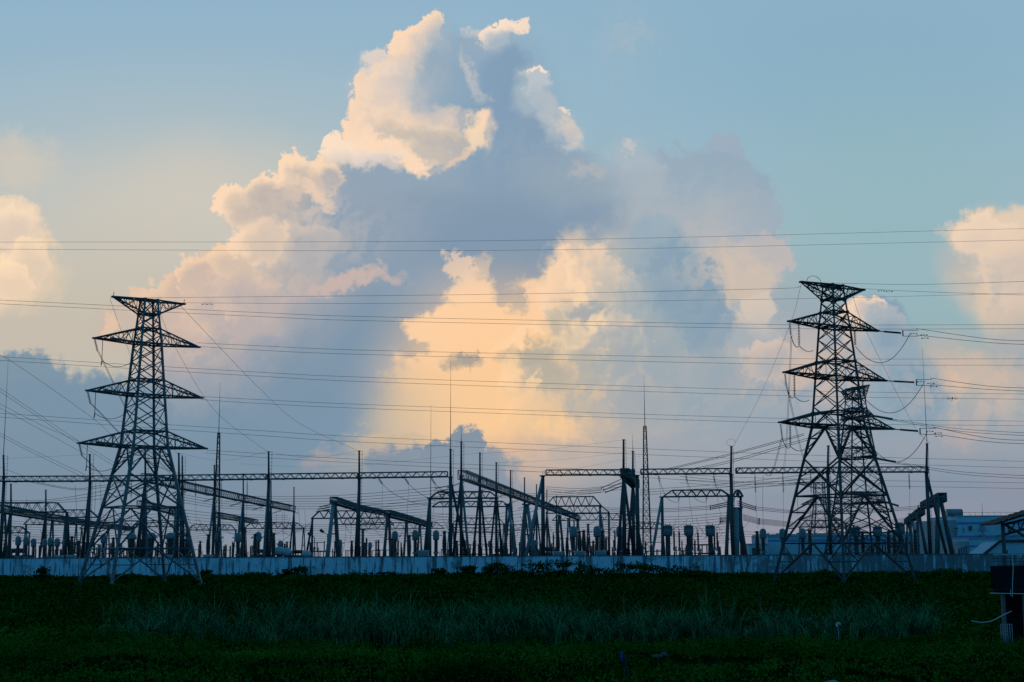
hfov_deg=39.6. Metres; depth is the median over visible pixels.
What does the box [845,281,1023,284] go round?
overhead wire
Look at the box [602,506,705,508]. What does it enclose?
bus wire
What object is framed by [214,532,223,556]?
current transformer
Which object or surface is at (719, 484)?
bus wire
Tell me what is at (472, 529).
gantry beam
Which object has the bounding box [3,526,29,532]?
gantry beam
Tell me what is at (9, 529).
gantry column
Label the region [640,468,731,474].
gantry beam
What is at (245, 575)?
shrub
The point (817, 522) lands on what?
gantry beam
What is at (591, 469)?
overhead wire
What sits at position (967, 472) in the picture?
overhead wire
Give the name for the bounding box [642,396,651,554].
lightning mast
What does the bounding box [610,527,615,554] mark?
surge arrester
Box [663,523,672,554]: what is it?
voltage transformer
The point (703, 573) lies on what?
shrub
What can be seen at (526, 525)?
gantry column
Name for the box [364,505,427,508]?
bus wire
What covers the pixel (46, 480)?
gantry beam
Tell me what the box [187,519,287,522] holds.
bus wire
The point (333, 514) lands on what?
frame
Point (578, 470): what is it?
gantry beam
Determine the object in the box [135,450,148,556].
gantry column
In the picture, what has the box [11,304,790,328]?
overhead wire
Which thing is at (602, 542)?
circuit breaker
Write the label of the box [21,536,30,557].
current transformer
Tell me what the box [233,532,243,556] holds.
current transformer
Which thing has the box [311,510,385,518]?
gantry beam
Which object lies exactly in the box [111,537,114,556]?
circuit breaker
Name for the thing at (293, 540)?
gantry column
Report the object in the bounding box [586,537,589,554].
post insulator
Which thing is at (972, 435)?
overhead wire
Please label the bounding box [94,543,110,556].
disconnector
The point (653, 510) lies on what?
bus wire
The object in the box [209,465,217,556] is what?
gantry column
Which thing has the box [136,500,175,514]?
gantry beam
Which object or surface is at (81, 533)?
frame
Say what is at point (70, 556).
control cabinet
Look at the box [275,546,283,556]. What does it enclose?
round tank
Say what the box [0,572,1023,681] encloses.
ground
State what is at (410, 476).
gantry beam
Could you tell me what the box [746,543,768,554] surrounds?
factory building
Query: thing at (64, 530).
bus wire
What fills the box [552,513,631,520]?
gantry beam
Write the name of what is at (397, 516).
gantry beam
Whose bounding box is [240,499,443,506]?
bus wire
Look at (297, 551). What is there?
power transformer
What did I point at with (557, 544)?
circuit breaker
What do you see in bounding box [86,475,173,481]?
gantry beam
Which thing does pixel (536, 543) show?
current transformer
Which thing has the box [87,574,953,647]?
reeds
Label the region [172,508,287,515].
bus wire
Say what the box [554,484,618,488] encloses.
bus wire
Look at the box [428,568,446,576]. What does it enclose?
shrub
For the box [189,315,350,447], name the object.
overhead wire
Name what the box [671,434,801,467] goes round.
bus wire
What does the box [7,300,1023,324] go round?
overhead wire
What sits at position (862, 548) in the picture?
circuit breaker
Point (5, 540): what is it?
frame
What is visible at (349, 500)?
bus wire
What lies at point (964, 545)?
factory building
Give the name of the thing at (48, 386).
overhead wire
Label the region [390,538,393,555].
circuit breaker
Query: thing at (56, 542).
current transformer
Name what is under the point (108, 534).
frame
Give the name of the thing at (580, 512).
gantry beam
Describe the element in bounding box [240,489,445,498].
bus wire
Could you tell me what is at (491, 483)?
gantry beam
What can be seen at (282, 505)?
gantry beam
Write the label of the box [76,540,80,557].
circuit breaker
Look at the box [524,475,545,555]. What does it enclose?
gantry column
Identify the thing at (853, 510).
bus wire
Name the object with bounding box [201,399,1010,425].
overhead wire
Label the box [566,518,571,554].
frame
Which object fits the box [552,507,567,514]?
gantry beam
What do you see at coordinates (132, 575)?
shrub
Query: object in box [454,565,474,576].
shrub
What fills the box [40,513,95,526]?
gantry beam
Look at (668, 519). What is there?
bus wire
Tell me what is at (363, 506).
gantry beam
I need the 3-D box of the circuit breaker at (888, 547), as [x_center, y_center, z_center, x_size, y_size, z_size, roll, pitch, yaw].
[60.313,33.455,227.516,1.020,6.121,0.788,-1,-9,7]
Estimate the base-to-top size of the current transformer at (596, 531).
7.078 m
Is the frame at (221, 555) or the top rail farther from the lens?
the frame at (221, 555)
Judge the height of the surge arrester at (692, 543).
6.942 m
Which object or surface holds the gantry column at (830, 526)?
on the ground at (785, 670)
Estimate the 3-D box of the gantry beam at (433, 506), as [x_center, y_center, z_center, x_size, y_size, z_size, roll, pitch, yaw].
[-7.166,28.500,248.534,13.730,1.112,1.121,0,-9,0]
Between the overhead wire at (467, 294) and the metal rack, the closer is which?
the metal rack
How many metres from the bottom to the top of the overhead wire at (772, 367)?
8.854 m
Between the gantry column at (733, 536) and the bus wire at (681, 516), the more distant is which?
the bus wire at (681, 516)
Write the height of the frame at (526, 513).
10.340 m
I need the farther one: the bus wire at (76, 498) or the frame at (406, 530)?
the frame at (406, 530)
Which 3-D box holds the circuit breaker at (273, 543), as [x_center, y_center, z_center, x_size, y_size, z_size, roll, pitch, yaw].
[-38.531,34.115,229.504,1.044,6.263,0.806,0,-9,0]
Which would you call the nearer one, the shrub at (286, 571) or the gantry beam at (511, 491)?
the shrub at (286, 571)
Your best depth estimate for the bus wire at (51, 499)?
225.12 m
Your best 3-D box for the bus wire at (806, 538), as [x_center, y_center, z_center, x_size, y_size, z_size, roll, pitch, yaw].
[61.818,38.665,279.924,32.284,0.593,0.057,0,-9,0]
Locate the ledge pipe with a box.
[990,593,1023,593]
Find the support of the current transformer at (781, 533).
on the ground at (785, 670)
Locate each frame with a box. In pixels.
[3,514,7,557]
[48,518,53,557]
[74,525,77,557]
[80,529,82,545]
[105,528,109,556]
[138,500,147,556]
[216,513,222,556]
[245,529,246,556]
[301,528,304,553]
[325,501,339,555]
[382,512,391,555]
[404,521,408,555]
[418,524,421,549]
[502,525,504,544]
[504,504,516,555]
[520,504,535,555]
[557,515,564,554]
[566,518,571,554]
[575,521,581,549]
[586,524,590,549]
[724,495,733,554]
[734,507,747,554]
[904,519,913,553]
[908,513,914,553]
[913,510,927,553]
[934,496,954,553]
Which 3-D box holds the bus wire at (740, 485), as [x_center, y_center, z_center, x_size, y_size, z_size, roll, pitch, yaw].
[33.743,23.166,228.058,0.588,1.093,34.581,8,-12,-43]
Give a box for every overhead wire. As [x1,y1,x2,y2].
[0,356,994,393]
[0,360,978,398]
[0,388,112,461]
[1,355,101,425]
[1,392,110,463]
[2,413,1023,461]
[4,417,1017,467]
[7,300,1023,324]
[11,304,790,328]
[36,240,1009,250]
[97,351,170,474]
[99,352,171,473]
[155,286,800,297]
[161,316,264,449]
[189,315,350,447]
[201,346,805,364]
[201,396,972,420]
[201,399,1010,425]
[208,343,797,358]
[211,450,1010,482]
[212,453,1022,488]
[264,293,1013,303]
[368,228,1023,241]
[734,287,800,444]
[783,340,790,468]
[784,345,791,473]
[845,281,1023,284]
[853,297,930,443]
[860,288,1013,294]
[893,420,1023,435]
[894,419,1022,432]
[897,463,1011,477]
[898,462,1023,475]
[916,328,1023,340]
[919,335,1023,344]
[930,384,1015,390]
[932,378,1017,387]
[934,427,1007,439]
[937,434,1021,443]
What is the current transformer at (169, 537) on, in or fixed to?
on the ground at (785, 670)
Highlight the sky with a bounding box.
[0,0,1023,557]
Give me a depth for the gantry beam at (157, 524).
356.70 m
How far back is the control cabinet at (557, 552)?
209.30 m
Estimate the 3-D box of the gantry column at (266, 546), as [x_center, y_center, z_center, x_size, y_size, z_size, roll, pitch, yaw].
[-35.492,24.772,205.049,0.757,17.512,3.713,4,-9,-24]
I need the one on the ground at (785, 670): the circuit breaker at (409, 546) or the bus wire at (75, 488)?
the circuit breaker at (409, 546)
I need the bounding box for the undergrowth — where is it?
[0,567,1001,633]
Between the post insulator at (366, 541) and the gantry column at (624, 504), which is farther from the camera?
the post insulator at (366, 541)
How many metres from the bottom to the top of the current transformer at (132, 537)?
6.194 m
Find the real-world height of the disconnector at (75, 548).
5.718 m
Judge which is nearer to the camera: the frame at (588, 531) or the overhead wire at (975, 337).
the overhead wire at (975, 337)
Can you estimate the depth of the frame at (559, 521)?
297.96 m
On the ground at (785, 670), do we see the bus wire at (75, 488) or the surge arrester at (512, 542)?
the surge arrester at (512, 542)
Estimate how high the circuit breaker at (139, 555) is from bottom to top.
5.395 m
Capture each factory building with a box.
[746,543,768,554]
[751,532,913,554]
[914,509,1023,553]
[940,538,1023,553]
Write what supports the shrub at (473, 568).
on the ground at (785, 670)
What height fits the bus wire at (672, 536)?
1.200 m
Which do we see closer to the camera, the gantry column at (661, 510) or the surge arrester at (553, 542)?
the gantry column at (661, 510)
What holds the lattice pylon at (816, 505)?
on the ground at (785, 670)
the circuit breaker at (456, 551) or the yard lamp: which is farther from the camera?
the circuit breaker at (456, 551)
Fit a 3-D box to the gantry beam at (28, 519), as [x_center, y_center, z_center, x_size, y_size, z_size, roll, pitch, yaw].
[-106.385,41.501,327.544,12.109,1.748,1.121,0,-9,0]
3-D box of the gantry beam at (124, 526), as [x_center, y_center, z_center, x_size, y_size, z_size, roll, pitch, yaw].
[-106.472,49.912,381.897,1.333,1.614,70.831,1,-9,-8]
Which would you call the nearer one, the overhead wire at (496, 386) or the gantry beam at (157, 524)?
the overhead wire at (496, 386)
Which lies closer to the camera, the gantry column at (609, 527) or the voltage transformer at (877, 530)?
the voltage transformer at (877, 530)
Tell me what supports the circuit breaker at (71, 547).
on the ground at (785, 670)
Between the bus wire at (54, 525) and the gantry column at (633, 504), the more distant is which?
the bus wire at (54, 525)
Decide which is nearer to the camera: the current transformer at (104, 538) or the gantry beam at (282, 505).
the current transformer at (104, 538)
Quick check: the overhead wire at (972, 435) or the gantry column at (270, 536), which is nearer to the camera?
the overhead wire at (972, 435)
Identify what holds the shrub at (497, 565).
on the ground at (785, 670)
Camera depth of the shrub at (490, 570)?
147.84 m
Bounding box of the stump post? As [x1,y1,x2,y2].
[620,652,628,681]
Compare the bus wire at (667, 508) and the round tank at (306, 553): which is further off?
the round tank at (306, 553)
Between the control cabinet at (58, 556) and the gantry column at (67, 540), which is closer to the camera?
the control cabinet at (58, 556)
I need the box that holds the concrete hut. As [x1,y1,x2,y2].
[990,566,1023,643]
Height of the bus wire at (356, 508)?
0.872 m
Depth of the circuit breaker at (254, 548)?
229.42 m
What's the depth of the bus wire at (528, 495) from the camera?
233.53 m
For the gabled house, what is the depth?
247.35 m
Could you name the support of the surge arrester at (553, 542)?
on the ground at (785, 670)
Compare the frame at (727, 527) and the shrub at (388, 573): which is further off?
the frame at (727, 527)
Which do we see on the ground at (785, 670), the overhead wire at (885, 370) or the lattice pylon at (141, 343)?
the lattice pylon at (141, 343)
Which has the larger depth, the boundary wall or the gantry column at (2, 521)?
the gantry column at (2, 521)
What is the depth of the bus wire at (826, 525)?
251.00 m
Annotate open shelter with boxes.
[980,510,1023,564]
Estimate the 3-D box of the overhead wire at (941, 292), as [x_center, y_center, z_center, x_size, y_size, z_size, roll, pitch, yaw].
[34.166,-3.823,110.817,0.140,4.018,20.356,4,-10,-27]
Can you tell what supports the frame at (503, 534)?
on the ground at (785, 670)
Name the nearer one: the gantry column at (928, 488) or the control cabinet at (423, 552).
the gantry column at (928, 488)
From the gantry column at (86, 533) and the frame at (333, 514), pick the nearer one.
the gantry column at (86, 533)
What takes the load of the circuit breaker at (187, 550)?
on the ground at (785, 670)
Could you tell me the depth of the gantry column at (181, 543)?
227.84 m
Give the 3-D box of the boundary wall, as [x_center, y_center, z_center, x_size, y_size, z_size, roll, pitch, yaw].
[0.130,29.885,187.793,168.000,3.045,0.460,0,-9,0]
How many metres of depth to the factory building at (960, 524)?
342.30 m
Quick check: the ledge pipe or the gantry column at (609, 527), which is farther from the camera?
the gantry column at (609, 527)
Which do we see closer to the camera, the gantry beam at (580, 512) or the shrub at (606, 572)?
the shrub at (606, 572)
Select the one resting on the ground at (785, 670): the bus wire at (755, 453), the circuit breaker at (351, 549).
the circuit breaker at (351, 549)
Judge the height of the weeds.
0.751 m
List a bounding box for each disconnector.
[67,542,85,553]
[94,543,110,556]
[309,541,325,555]
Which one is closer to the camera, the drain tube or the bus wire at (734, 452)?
the drain tube
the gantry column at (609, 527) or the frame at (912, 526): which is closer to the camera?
the gantry column at (609, 527)
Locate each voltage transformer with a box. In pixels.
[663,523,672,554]
[683,523,693,554]
[705,523,714,554]
[851,525,860,553]
[872,524,881,553]
[895,522,904,553]
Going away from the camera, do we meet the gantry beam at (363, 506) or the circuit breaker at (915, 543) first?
the circuit breaker at (915, 543)
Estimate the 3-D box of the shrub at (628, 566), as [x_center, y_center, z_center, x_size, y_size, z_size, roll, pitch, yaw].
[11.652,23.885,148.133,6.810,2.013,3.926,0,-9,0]
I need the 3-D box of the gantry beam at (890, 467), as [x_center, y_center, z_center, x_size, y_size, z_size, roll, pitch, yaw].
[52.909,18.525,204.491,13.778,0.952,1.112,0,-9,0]
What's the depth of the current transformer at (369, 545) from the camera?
316.41 m
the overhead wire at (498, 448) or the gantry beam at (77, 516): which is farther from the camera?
the gantry beam at (77, 516)
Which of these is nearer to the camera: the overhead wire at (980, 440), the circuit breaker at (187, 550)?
the overhead wire at (980, 440)
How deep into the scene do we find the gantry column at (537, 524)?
326.38 m
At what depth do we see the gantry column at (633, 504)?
230.30 m
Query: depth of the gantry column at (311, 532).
259.71 m
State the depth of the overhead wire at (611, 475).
144.96 m
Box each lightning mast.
[211,401,219,556]
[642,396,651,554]
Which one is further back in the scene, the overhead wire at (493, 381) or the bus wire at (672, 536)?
the bus wire at (672, 536)
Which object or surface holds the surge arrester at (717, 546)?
on the ground at (785, 670)
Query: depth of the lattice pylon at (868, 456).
223.07 m
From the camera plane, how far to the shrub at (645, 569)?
142.93 m
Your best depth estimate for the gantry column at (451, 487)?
203.91 m
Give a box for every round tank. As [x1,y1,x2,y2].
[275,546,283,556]
[282,548,292,556]
[301,550,312,556]
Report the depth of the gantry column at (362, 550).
242.38 m
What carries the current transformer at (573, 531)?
on the ground at (785, 670)
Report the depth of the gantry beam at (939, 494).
216.87 m
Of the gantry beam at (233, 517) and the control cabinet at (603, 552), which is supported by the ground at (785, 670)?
the control cabinet at (603, 552)
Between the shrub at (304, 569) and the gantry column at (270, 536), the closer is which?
the shrub at (304, 569)
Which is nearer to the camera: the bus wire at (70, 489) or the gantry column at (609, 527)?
the bus wire at (70, 489)
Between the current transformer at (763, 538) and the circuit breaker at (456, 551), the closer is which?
the current transformer at (763, 538)
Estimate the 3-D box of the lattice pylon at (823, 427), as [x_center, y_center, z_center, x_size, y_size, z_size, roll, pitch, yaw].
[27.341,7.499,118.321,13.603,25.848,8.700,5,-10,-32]
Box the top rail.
[993,554,1023,565]
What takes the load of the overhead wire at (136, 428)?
attached to the lattice pylon at (141, 343)
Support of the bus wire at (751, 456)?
attached to the gantry beam at (677, 473)
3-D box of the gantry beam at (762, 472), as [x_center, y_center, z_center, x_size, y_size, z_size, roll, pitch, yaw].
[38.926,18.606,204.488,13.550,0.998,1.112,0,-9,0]
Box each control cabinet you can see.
[54,555,64,557]
[65,555,76,557]
[417,550,429,555]
[552,551,563,554]
[574,551,584,554]
[596,550,606,554]
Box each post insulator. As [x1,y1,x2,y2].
[365,538,367,555]
[375,540,376,555]
[397,540,398,555]
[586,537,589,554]
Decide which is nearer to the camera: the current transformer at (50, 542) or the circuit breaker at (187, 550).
the circuit breaker at (187, 550)
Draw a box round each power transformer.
[4,548,31,557]
[289,550,303,556]
[538,547,555,555]
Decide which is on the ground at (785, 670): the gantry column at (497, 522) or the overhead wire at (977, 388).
the gantry column at (497, 522)
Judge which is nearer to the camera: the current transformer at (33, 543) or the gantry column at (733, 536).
the gantry column at (733, 536)
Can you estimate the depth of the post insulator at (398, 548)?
233.43 m
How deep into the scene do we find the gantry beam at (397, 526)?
386.41 m
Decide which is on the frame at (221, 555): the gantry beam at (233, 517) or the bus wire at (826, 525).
the gantry beam at (233, 517)
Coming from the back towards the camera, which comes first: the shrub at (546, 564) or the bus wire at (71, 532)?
the bus wire at (71, 532)
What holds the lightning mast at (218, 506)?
on the ground at (785, 670)
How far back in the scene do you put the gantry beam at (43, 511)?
230.15 m
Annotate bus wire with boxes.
[0,483,131,500]
[0,493,129,503]
[12,521,124,525]
[12,529,129,532]
[13,535,114,537]
[15,526,131,530]
[32,482,117,489]
[37,482,124,488]
[43,490,123,501]
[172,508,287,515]
[187,513,287,517]
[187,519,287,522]
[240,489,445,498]
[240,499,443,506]
[248,496,441,503]
[259,502,445,508]
[265,487,435,496]
[277,492,448,501]
[362,513,414,515]
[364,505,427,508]
[367,522,443,525]
[500,490,600,495]
[525,488,598,493]
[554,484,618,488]
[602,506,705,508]
[605,515,725,519]
[606,507,709,510]
[610,521,721,524]
[614,532,706,536]
[616,512,726,516]
[640,477,811,492]
[644,481,809,494]
[645,474,809,489]
[665,435,803,470]
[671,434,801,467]
[680,476,821,481]
[688,482,825,486]
[689,480,823,484]
[690,440,806,470]
[697,438,806,467]
[745,536,907,538]
[757,507,917,512]
[759,509,916,513]
[760,506,914,510]
[763,522,898,526]
[764,519,903,524]
[764,520,904,525]
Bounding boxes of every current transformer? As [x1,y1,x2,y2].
[13,536,22,557]
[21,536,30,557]
[29,538,38,557]
[39,539,47,557]
[47,537,53,557]
[53,538,61,554]
[98,534,109,556]
[126,533,136,556]
[148,532,157,556]
[165,532,173,554]
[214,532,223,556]
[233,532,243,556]
[252,532,263,556]
[339,540,343,555]
[367,542,373,555]
[392,531,400,555]
[410,530,420,555]
[431,530,441,555]
[534,540,537,555]
[567,526,579,554]
[590,526,603,554]
[613,526,622,554]
[757,528,768,554]
[776,528,788,553]
[796,528,808,553]
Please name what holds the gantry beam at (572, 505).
attached to the gantry column at (600, 520)
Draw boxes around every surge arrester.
[508,530,517,555]
[548,532,557,550]
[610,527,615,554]
[673,528,675,554]
[674,527,680,554]
[691,526,694,554]
[696,527,702,554]
[715,527,721,554]
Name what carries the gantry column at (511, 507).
on the ground at (785, 670)
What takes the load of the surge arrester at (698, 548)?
on the ground at (785, 670)
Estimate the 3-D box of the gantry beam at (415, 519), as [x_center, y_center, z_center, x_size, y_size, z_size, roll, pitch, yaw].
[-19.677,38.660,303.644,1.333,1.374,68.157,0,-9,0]
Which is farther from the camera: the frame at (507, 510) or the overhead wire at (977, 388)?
the frame at (507, 510)
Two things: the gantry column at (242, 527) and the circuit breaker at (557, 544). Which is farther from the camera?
the gantry column at (242, 527)
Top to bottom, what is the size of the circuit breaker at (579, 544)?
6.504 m
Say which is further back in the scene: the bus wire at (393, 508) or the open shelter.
the bus wire at (393, 508)
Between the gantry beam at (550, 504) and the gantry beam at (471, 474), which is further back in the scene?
the gantry beam at (550, 504)
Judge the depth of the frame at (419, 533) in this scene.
303.81 m
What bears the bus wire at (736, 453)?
attached to the gantry beam at (677, 473)
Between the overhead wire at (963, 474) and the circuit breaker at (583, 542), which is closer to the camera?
the overhead wire at (963, 474)
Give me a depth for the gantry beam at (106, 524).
376.35 m
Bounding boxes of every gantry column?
[0,372,7,557]
[2,484,11,557]
[40,490,46,557]
[64,512,69,557]
[81,454,93,557]
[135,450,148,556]
[173,453,182,556]
[179,456,185,556]
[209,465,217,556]
[239,473,245,556]
[262,451,271,556]
[265,481,272,556]
[289,487,295,554]
[306,519,312,556]
[354,450,361,555]
[361,529,364,555]
[423,498,431,555]
[448,394,467,555]
[452,435,469,555]
[472,452,487,555]
[489,462,503,555]
[507,471,516,555]
[520,477,530,555]
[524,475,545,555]
[531,484,540,554]
[545,490,550,552]
[598,506,605,550]
[607,513,609,545]
[616,439,635,554]
[628,451,635,554]
[634,475,641,554]
[652,496,664,554]
[727,440,736,554]
[738,497,742,554]
[825,445,833,553]
[922,349,947,553]
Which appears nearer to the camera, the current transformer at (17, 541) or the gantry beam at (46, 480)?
the gantry beam at (46, 480)
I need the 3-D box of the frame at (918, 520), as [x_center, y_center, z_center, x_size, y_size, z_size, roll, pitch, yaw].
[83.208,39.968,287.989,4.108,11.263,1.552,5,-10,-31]
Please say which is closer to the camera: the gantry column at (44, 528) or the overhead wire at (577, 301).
the overhead wire at (577, 301)
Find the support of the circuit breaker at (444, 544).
on the ground at (785, 670)
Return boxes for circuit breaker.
[69,536,73,554]
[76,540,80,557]
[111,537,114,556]
[138,539,141,556]
[185,529,191,556]
[206,534,210,554]
[240,540,244,556]
[252,534,257,556]
[271,533,276,556]
[349,541,353,555]
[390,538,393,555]
[407,535,411,555]
[442,531,446,555]
[455,540,458,555]
[555,531,560,550]
[565,537,568,554]
[577,531,581,550]
[581,530,585,554]
[600,530,604,550]
[755,531,759,554]
[806,530,812,553]
[860,531,864,553]
[886,531,890,553]
[891,530,896,553]
[905,537,908,550]
[912,530,917,553]
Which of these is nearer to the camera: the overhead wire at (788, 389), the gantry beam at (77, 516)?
the overhead wire at (788, 389)
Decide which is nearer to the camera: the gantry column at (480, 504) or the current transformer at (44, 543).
the gantry column at (480, 504)
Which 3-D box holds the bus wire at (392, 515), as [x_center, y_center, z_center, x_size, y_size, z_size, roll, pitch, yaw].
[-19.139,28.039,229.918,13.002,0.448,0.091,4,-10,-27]
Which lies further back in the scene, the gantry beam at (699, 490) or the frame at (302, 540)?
the frame at (302, 540)
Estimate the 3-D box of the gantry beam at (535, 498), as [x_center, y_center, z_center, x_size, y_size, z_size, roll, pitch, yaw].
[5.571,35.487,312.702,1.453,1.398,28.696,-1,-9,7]
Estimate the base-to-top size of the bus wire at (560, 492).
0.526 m
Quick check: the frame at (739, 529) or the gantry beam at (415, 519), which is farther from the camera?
the gantry beam at (415, 519)
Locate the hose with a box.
[971,611,1011,622]
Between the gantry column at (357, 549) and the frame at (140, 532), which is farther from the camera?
the frame at (140, 532)
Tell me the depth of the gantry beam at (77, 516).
265.78 m
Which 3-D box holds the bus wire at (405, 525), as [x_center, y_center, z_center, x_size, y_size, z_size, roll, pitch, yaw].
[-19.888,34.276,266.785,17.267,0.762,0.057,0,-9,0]
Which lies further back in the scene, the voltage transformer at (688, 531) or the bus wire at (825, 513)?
the voltage transformer at (688, 531)
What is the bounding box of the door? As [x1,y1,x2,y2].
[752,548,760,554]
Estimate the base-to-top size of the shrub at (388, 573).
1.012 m
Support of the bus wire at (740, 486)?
hanging from the lattice pylon at (868, 456)
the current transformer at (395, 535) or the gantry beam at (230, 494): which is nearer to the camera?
the current transformer at (395, 535)
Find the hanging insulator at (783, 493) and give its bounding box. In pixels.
[782,473,783,516]
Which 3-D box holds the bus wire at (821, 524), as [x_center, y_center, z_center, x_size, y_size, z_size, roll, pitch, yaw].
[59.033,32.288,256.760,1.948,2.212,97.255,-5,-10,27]
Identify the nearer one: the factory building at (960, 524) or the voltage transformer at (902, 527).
the voltage transformer at (902, 527)
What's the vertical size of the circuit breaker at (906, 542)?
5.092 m
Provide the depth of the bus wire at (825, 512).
207.86 m
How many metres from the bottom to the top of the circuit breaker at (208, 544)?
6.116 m
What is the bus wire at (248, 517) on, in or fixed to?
attached to the gantry beam at (167, 510)
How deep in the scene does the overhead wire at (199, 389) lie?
168.05 m
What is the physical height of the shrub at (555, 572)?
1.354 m
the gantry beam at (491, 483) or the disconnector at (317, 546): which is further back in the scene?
the disconnector at (317, 546)
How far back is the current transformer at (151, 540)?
219.36 m
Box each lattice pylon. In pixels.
[76,293,207,584]
[772,276,935,585]
[795,481,842,533]
[824,384,899,553]
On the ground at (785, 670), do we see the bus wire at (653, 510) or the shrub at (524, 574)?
the shrub at (524, 574)
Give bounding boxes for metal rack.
[1000,624,1012,643]
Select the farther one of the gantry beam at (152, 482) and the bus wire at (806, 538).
the bus wire at (806, 538)
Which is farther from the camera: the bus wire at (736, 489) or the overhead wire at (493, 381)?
the bus wire at (736, 489)
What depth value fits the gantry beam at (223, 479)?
203.95 m
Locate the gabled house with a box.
[969,540,1023,553]
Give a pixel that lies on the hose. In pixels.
(992, 620)
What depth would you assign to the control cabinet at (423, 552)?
209.27 m
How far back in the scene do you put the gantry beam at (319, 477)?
203.97 m
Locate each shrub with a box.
[31,565,53,579]
[114,572,155,582]
[200,569,216,576]
[233,571,279,579]
[277,567,292,576]
[282,565,310,577]
[364,571,407,577]
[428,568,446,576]
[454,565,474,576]
[460,565,479,575]
[471,563,511,579]
[480,560,517,574]
[496,567,536,577]
[511,559,566,577]
[541,568,570,577]
[555,558,594,577]
[573,565,624,579]
[592,561,656,576]
[621,563,664,579]
[643,565,698,578]
[679,570,721,578]
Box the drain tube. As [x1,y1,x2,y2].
[1010,556,1013,596]
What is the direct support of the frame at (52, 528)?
on the ground at (785, 670)
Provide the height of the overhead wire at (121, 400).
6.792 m
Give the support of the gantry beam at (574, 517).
attached to the gantry column
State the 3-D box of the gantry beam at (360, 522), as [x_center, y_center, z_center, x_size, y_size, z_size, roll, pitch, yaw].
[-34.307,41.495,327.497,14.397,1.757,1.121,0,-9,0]
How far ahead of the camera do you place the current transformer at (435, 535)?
243.24 m
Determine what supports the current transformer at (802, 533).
on the ground at (785, 670)
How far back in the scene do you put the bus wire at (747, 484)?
225.41 m
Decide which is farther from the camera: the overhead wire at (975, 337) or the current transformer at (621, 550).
the current transformer at (621, 550)
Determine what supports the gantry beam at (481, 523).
on the frame at (503, 534)
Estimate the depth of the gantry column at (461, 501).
204.86 m
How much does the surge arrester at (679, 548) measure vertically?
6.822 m
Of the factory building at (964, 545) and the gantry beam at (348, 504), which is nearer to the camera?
the gantry beam at (348, 504)
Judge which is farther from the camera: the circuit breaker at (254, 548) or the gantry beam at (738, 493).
the circuit breaker at (254, 548)
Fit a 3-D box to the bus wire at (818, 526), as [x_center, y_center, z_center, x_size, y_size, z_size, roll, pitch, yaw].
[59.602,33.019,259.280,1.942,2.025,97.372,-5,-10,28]
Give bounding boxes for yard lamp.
[307,532,315,556]
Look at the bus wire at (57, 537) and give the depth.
255.42 m
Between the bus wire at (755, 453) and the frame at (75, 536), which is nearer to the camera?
the bus wire at (755, 453)
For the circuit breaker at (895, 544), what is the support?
on the ground at (785, 670)
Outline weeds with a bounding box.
[0,598,1001,642]
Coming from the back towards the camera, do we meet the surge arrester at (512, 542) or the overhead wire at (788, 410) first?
the surge arrester at (512, 542)
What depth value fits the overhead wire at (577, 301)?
141.63 m
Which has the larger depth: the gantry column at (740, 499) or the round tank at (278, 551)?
the round tank at (278, 551)
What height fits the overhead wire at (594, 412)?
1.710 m
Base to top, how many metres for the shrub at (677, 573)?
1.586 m
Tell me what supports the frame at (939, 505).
on the ground at (785, 670)
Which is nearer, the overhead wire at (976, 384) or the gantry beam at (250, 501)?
the overhead wire at (976, 384)
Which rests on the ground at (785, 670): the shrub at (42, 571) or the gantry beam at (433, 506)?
the shrub at (42, 571)
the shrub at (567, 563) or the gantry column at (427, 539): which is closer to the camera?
the shrub at (567, 563)
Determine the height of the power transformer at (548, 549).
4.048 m
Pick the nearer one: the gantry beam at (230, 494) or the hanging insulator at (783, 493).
the hanging insulator at (783, 493)
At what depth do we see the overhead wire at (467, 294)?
126.35 m
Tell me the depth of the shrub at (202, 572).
162.65 m
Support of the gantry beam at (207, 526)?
on the a-frame
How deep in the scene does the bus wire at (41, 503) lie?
228.93 m
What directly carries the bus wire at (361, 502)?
hanging from the gantry beam at (348, 504)
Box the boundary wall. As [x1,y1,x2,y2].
[0,553,1023,575]
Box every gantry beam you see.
[0,475,87,482]
[0,502,66,512]
[0,504,43,519]
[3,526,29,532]
[23,517,73,524]
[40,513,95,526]
[47,509,96,517]
[79,522,131,528]
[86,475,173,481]
[98,523,130,530]
[132,520,184,526]
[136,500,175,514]
[140,473,180,487]
[177,473,266,480]
[180,481,212,494]
[189,524,234,529]
[206,488,244,500]
[216,512,257,523]
[238,494,272,506]
[245,522,303,528]
[267,472,357,479]
[273,501,295,511]
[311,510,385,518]
[329,497,356,509]
[333,517,393,524]
[355,505,385,514]
[358,471,447,478]
[360,522,442,529]
[383,510,409,520]
[404,516,432,526]
[429,491,497,498]
[432,501,509,507]
[448,527,494,532]
[452,517,504,524]
[458,470,486,485]
[481,478,504,492]
[497,485,519,497]
[514,491,533,502]
[527,497,546,507]
[545,469,634,475]
[545,502,556,510]
[546,496,600,506]
[546,506,609,513]
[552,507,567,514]
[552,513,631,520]
[563,510,580,519]
[620,468,639,487]
[626,522,660,528]
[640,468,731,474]
[663,489,729,497]
[733,490,743,496]
[735,467,830,473]
[801,520,846,526]
[831,466,928,472]
[904,508,924,524]
[920,492,946,509]

